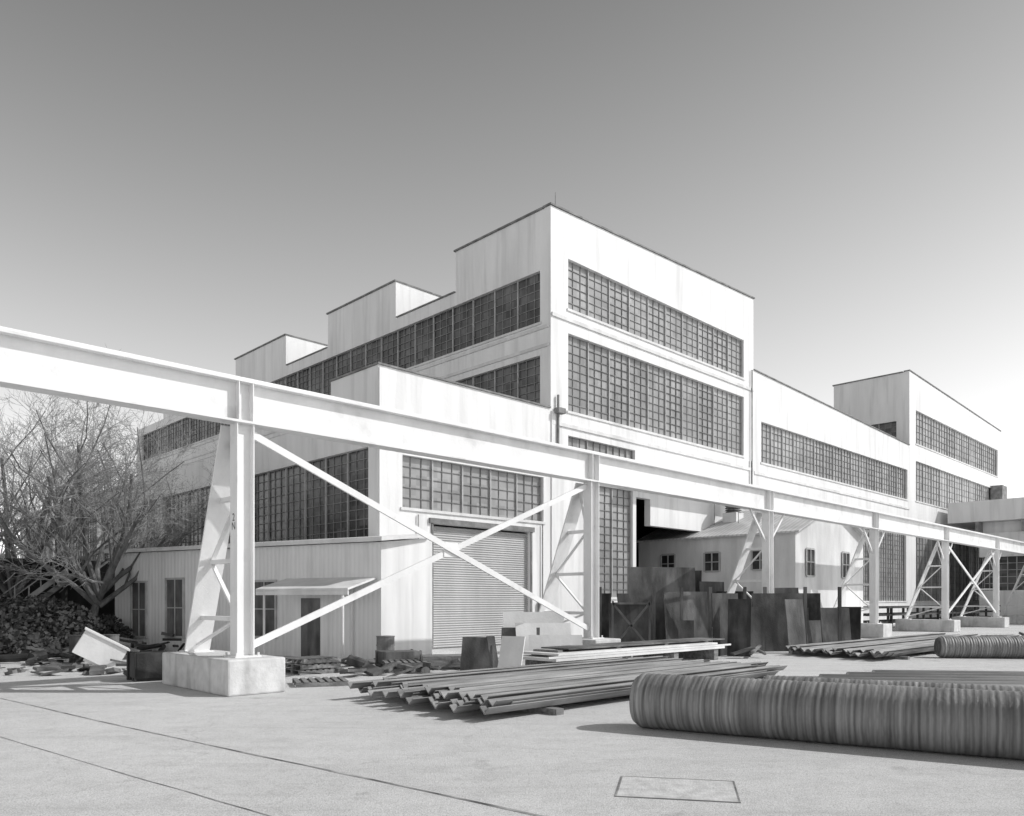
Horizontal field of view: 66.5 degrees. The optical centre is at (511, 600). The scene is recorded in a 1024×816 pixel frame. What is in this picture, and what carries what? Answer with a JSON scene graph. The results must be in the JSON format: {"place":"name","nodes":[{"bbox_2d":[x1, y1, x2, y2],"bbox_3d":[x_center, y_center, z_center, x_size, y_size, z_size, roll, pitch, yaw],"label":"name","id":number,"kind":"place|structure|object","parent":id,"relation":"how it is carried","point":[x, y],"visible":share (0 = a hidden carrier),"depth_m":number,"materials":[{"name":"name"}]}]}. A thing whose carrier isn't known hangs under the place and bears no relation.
{"place":"outdoors","nodes":[
{"label":"outdoors","id":0,"kind":"place"},
{"bbox_2d":[0,624,1023,815],"bbox_3d":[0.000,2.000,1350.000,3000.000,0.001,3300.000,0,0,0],"label":"ground","id":1,"kind":"structure","parent":0,"point":[579,758],"depth_m":9.84,"materials":[{"name":"grey concrete"}]},
{"bbox_2d":[0,593,54,641],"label":"shrub","id":2,"kind":"object","parent":1,"relation":"on","point":[8,597],"visible":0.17,"depth_m":29.86,"materials":[{"name":"black plant"}]},
{"bbox_2d":[0,622,55,654],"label":"shrub","id":3,"kind":"object","parent":1,"relation":"on","point":[18,637],"visible":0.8,"depth_m":26.72,"materials":[{"name":"grey plant"}]},
{"bbox_2d":[0,498,82,557],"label":"bare tree","id":4,"kind":"object","parent":1,"relation":"on","point":[1,553],"visible":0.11,"depth_m":44.37,"materials":[{"name":"grey plant"}]},
{"bbox_2d":[3,550,79,614],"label":"steel staircase","id":5,"kind":"structure","parent":1,"relation":"on","point":[43,587],"depth_m":31.16,"materials":[{"name":"grey metal"}]},
{"bbox_2d":[0,594,110,649],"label":"shrub","id":6,"kind":"object","parent":1,"relation":"on","point":[64,622],"visible":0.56,"depth_m":29.48,"materials":[{"name":"grey plant"}]},
{"bbox_2d":[0,662,125,675],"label":"scrap metal pile","id":7,"kind":"object","parent":1,"relation":"on","point":[87,669],"visible":0.69,"depth_m":21.70,"materials":[{"name":"grey metal"}]},
{"bbox_2d":[0,641,139,665],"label":"scrap metal pile","id":8,"kind":"object","parent":1,"relation":"on","point":[33,655],"visible":0.51,"depth_m":25.02,"materials":[{"name":"grey metal"}]},
{"bbox_2d":[69,635,83,662],"bbox_3d":[-14.200,1.560,25.600,0.593,0.880,0.593,0,0,0],"label":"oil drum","id":9,"kind":"object","parent":1,"relation":"on","point":[73,640],"visible":0.39,"depth_m":25.34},
{"bbox_2d":[72,627,129,666],"bbox_3d":[-12.685,1.534,24.106,1.569,1.454,1.200,0,0,-29],"label":"tipped white bin","id":10,"kind":"object","parent":1,"relation":"on","point":[92,647],"visible":0.79,"depth_m":23.60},
{"bbox_2d":[0,391,204,602],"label":"bare tree","id":11,"kind":"object","parent":1,"relation":"on","point":[6,585],"visible":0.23,"depth_m":33.99,"materials":[{"name":"grey plant"}]},
{"bbox_2d":[71,613,133,647],"bbox_3d":[-16.805,1.296,32.004,2.520,1.588,1.838,0,0,0],"label":"shrub","id":12,"kind":"object","parent":1,"relation":"on","point":[114,628],"visible":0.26,"depth_m":31.93,"materials":[{"name":"black plant"}]},
{"bbox_2d":[101,634,119,642],"bbox_3d":[-13.400,1.560,26.000,0.593,0.880,0.593,0,0,0],"label":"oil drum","id":13,"kind":"object","parent":1,"relation":"on","point":[114,637],"visible":0.12,"depth_m":25.88,"materials":[{"name":"grey metal"}]},
{"bbox_2d":[40,630,184,654],"bbox_3d":[-16.931,1.626,29.942,10.112,1.093,4.188,0,0,0],"label":"scrap metal pile","id":14,"kind":"object","parent":1,"relation":"on","point":[143,647],"visible":0.23,"depth_m":28.94,"materials":[{"name":"grey metal"}]},
{"bbox_2d":[110,655,125,665],"bbox_3d":[-9.954,1.918,24.210,4.617,0.476,3.027,0,0,0],"label":"scrap metal pile","id":15,"kind":"object","parent":1,"relation":"on","point":[121,663],"visible":0.04,"depth_m":23.59,"materials":[{"name":"grey metal"}]},
{"bbox_2d":[0,344,280,630],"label":"bare tree","id":16,"kind":"object","parent":1,"relation":"on","point":[97,589],"visible":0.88,"depth_m":30.07,"materials":[{"name":"grey plant"}]},
{"bbox_2d":[126,650,171,681],"bbox_3d":[-9.200,1.640,19.800,0.880,0.720,0.800,0,0,-40],"label":"wooden crate","id":17,"kind":"object","parent":1,"relation":"on","point":[143,666],"visible":0.7,"depth_m":19.47,"materials":[{"name":"black wood"}]},
{"bbox_2d":[104,533,431,659],"bbox_3d":[-10.957,-0.225,31.373,6.707,4.450,16.927,0,0,-45],"label":"corrugated annex","id":18,"kind":"object","parent":1,"relation":"on","point":[295,580],"visible":0.74,"depth_m":27.82,"materials":[{"name":"white metal"}]},
{"bbox_2d":[130,577,276,638],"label":"window frames","id":19,"kind":"structure","parent":18,"relation":"in","point":[183,579],"depth_m":31.34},
{"bbox_2d":[132,580,319,655],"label":"windows and door","id":20,"kind":"structure","parent":18,"relation":"in","point":[310,631],"depth_m":29.08,"materials":[{"name":"grey glass"}]},
{"bbox_2d":[0,698,542,815],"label":"rail track","id":21,"kind":"structure","parent":1,"relation":"on","point":[281,760],"depth_m":8.92,"materials":[{"name":"grey metal"}]},
{"bbox_2d":[285,655,340,674],"bbox_3d":[-5.600,1.788,21.800,1.273,0.423,1.180,0,0,-44],"label":"wood pallet","id":22,"kind":"object","parent":1,"relation":"on","point":[316,663],"visible":0.93,"depth_m":21.45,"materials":[{"name":"grey wood"}]},
{"bbox_2d":[292,676,348,687],"bbox_3d":[-4.600,1.938,18.700,1.200,0.123,1.100,0,0,-20],"label":"wood pallet","id":23,"kind":"object","parent":1,"relation":"on","point":[320,682],"visible":0.98,"depth_m":18.34,"materials":[{"name":"grey wood"}]},
{"bbox_2d":[291,655,398,675],"bbox_3d":[-4.539,1.840,23.046,2.922,0.537,5.540,0,0,4],"label":"scrap metal pile","id":24,"kind":"object","parent":1,"relation":"on","point":[365,666],"visible":0.66,"depth_m":21.48,"materials":[{"name":"grey metal"}]},
{"bbox_2d":[376,635,394,650],"bbox_3d":[-4.050,1.560,25.000,0.593,0.880,0.593,0,0,0],"label":"oil drum","id":25,"kind":"object","parent":1,"relation":"on","point":[385,642],"visible":0.53,"depth_m":24.75,"materials":[{"name":"paint"}]},
{"bbox_2d":[375,649,421,665],"bbox_3d":[-3.400,1.740,23.400,1.180,0.520,0.800,0,0,-30],"label":"wooden crate","id":26,"kind":"object","parent":1,"relation":"on","point":[394,655],"visible":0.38,"depth_m":23.15,"materials":[{"name":"grey wood"}]},
{"bbox_2d":[382,659,426,671],"bbox_3d":[-3.100,1.863,22.500,1.237,0.273,1.141,0,0,-12],"label":"wood pallet","id":27,"kind":"object","parent":1,"relation":"on","point":[414,662],"visible":0.49,"depth_m":22.06,"materials":[{"name":"grey wood"}]},
{"bbox_2d":[387,658,459,676],"bbox_3d":[-2.271,1.926,22.511,2.550,0.585,4.286,0,0,-7],"label":"scrap metal pile","id":28,"kind":"object","parent":1,"relation":"on","point":[428,666],"visible":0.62,"depth_m":21.43,"materials":[{"name":"grey metal"}]},
{"bbox_2d":[420,654,460,669],"bbox_3d":[-1.900,1.790,23.000,1.580,0.420,0.800,0,0,-10],"label":"wooden crate","id":29,"kind":"object","parent":1,"relation":"on","point":[443,661],"visible":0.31,"depth_m":22.61,"materials":[{"name":"grey wood"}]},
{"bbox_2d":[20,205,1000,636],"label":"walls","id":30,"kind":"structure","parent":1,"relation":"on","point":[548,243],"depth_m":43.26,"materials":[{"name":"white paint"}]},
{"bbox_2d":[26,275,895,560],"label":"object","id":31,"kind":"object","parent":30,"relation":"on","point":[333,475],"visible":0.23,"depth_m":39.56,"materials":[{"name":"grey metal"}]},
{"bbox_2d":[29,273,895,561],"bbox_3d":[-3.403,-9.550,70.320,58.252,14.100,53.050,0,0,-45],"label":"windows side","id":32,"kind":"structure","parent":30,"relation":"attached to","point":[359,455],"depth_m":39.71,"materials":[{"name":"grey glass"}]},
{"bbox_2d":[434,526,527,647],"bbox_3d":[-1.356,-0.570,34.429,5.800,5.100,0.090,0,0,-45],"label":"roller door","id":33,"kind":"structure","parent":30,"relation":"attached to","point":[470,600],"depth_m":34.20,"materials":[{"name":"white metal"}]},
{"bbox_2d":[32,270,993,600],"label":"mullions","id":34,"kind":"object","parent":30,"relation":"attached to","point":[606,448],"visible":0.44,"depth_m":45.48,"materials":[{"name":"grey metal"}]},
{"bbox_2d":[137,308,997,601],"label":"sills","id":35,"kind":"structure","parent":30,"relation":"attached to","point":[591,328],"depth_m":42.83,"materials":[{"name":"white concrete"}]},
{"bbox_2d":[234,202,1000,648],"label":"copings","id":36,"kind":"object","parent":30,"relation":"on","point":[472,524],"visible":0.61,"depth_m":39.11,"materials":[{"name":"grey metal"}]},
{"bbox_2d":[636,499,657,566],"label":"loading recess","id":37,"kind":"object","parent":30,"relation":"in","point":[642,530],"visible":0.02,"depth_m":52.71,"materials":[{"name":"black"}]},
{"bbox_2d":[402,262,994,600],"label":"windows","id":38,"kind":"structure","parent":30,"relation":"attached to","point":[426,484],"depth_m":43.37,"materials":[{"name":"grey glass"}]},
{"bbox_2d":[402,263,995,600],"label":"sash bars front","id":39,"kind":"object","parent":38,"relation":"attached to","point":[623,505],"visible":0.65,"depth_m":46.28,"materials":[{"name":"grey metal"}]},
{"bbox_2d":[418,192,1006,611],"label":"downpipes and antenna","id":40,"kind":"object","parent":30,"relation":"attached to","point":[998,491],"visible":0.38,"depth_m":50.67,"materials":[{"name":"grey metal"}]},
{"bbox_2d":[0,326,1023,696],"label":"gantry crane runway","id":41,"kind":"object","parent":1,"relation":"on","point":[244,408],"visible":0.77,"depth_m":18.98,"materials":[{"name":"white paint"}]},
{"bbox_2d":[460,612,582,670],"bbox_3d":[0.553,1.179,22.735,2.830,1.655,5.024,0,0,17],"label":"leaning panel stack","id":42,"kind":"object","parent":1,"relation":"on","point":[521,632],"visible":0.62,"depth_m":23.21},
{"bbox_2d":[347,656,786,715],"bbox_3d":[1.845,1.792,17.893,10.829,0.415,4.600,0,0,-45],"label":"angle iron stack","id":43,"kind":"object","parent":1,"relation":"on","point":[540,688],"visible":0.93,"depth_m":15.66,"materials":[{"name":"metal"}]},
{"bbox_2d":[523,637,730,664],"bbox_3d":[3.771,1.660,24.453,9.500,0.680,1.660,0,0,-45],"label":"steel slab stack","id":44,"kind":"object","parent":1,"relation":"on","point":[697,648],"visible":0.87,"depth_m":23.64,"materials":[{"name":"white metal"}]},
{"bbox_2d":[615,776,740,802],"bbox_3d":[1.753,1.995,8.300,1.240,0.010,0.940,0,0,12],"label":"utility cover","id":45,"kind":"object","parent":1,"relation":"on","point":[724,791],"visible":1,"depth_m":8.24,"materials":[{"name":"metal"}]},
{"bbox_2d":[599,567,860,656],"bbox_3d":[9.479,0.242,34.393,8.627,3.521,11.944,0,0,41],"label":"steel plate rack","id":46,"kind":"object","parent":1,"relation":"on","point":[659,603],"visible":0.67,"depth_m":33.34,"materials":[{"name":"grey metal"}]},
{"bbox_2d":[730,645,765,654],"bbox_3d":[5.824,1.837,29.264,6.459,0.630,4.583,0,0,0],"label":"scrap metal pile","id":47,"kind":"object","parent":1,"relation":"on","point":[754,650],"visible":0.08,"depth_m":27.22,"materials":[{"name":"grey metal"}]},
{"bbox_2d":[636,504,868,622],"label":"gabled shed","id":48,"kind":"structure","parent":1,"relation":"on","point":[812,556],"depth_m":44.71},
{"bbox_2d":[660,548,849,578],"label":"window frames","id":49,"kind":"structure","parent":48,"relation":"in","point":[810,549],"depth_m":45.05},
{"bbox_2d":[662,549,848,576],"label":"window panes","id":50,"kind":"structure","parent":48,"relation":"in","point":[715,556],"depth_m":44.96,"materials":[{"name":"black glass"}]},
{"bbox_2d":[629,673,1023,759],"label":"corrugated pipe","id":51,"kind":"object","parent":1,"relation":"on","point":[979,722],"visible":1,"depth_m":10.60,"materials":[{"name":"metal"}]},
{"bbox_2d":[760,678,1023,684],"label":"steel pipe","id":52,"kind":"object","parent":1,"relation":"on","point":[985,682],"visible":0.09,"depth_m":15.15,"materials":[{"name":"grey metal"}]},
{"bbox_2d":[762,675,1023,691],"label":"corrugated pipe","id":53,"kind":"object","parent":1,"relation":"on","point":[927,684],"visible":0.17,"depth_m":11.70,"materials":[{"name":"metal"}]},
{"bbox_2d":[786,633,1019,659],"bbox_3d":[17.344,1.821,33.237,18.159,0.359,4.100,0,0,-45],"label":"angle iron stack","id":54,"kind":"object","parent":1,"relation":"on","point":[894,647],"visible":0.7,"depth_m":28.78,"materials":[{"name":"metal"}]},
{"bbox_2d":[797,676,1023,680],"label":"steel pipe","id":55,"kind":"object","parent":1,"relation":"on","point":[939,679],"depth_m":15.80,"materials":[{"name":"grey metal"}]},
{"bbox_2d":[819,674,1023,678],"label":"steel pipe","id":56,"kind":"object","parent":1,"relation":"on","point":[920,676],"visible":0.18,"depth_m":16.38,"materials":[{"name":"grey metal"}]},
{"bbox_2d":[863,605,1000,630],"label":"storage bin rack","id":57,"kind":"object","parent":1,"relation":"on","point":[952,613],"visible":0.3,"depth_m":59.39,"materials":[{"name":"grey metal"}]},
{"bbox_2d":[846,672,1023,675],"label":"steel pipe","id":58,"kind":"object","parent":1,"relation":"on","point":[977,674],"visible":0.21,"depth_m":16.90,"materials":[{"name":"grey metal"}]},
{"bbox_2d":[871,670,1023,673],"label":"steel pipe","id":59,"kind":"object","parent":1,"relation":"on","point":[943,671],"visible":0.24,"depth_m":17.43,"materials":[{"name":"grey metal"}]},
{"bbox_2d":[934,636,1023,658],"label":"corrugated pipe","id":60,"kind":"object","parent":1,"relation":"on","point":[978,647],"visible":1,"depth_m":27.05,"materials":[{"name":"metal"}]},
{"bbox_2d":[975,684,1023,686],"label":"steel pipe","id":61,"kind":"object","parent":1,"relation":"on","point":[1017,685],"depth_m":14.58,"materials":[{"name":"grey metal"}]},
{"bbox_2d":[980,632,1023,636],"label":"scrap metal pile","id":62,"kind":"object","parent":1,"relation":"on","point":[1021,633],"visible":0.05,"depth_m":36.86,"materials":[{"name":"grey metal"}]},
{"bbox_2d":[0,0,1023,557],"label":"sky","id":63,"kind":"structure","parent":0,"point":[195,183],"materials":[{"name":"grey"}]},
{"bbox_2d":[948,497,1023,615],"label":"walls","id":64,"kind":"structure","parent":0,"point":[1000,517],"depth_m":74.12,"materials":[{"name":"white paint"}]},
{"bbox_2d":[975,519,1023,532],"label":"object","id":65,"kind":"object","parent":64,"relation":"on","point":[978,526],"visible":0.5,"depth_m":74.79,"materials":[{"name":"grey"}]},
{"bbox_2d":[985,556,1023,590],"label":"windows","id":66,"kind":"structure","parent":64,"relation":"attached to","point":[1003,565],"depth_m":73.85,"materials":[{"name":"grey glass"}]},
{"bbox_2d":[985,556,1023,589],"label":"sash","id":67,"kind":"object","parent":64,"relation":"attached to","point":[1007,576],"visible":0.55,"depth_m":73.83,"materials":[{"name":"grey metal"}]}
]}

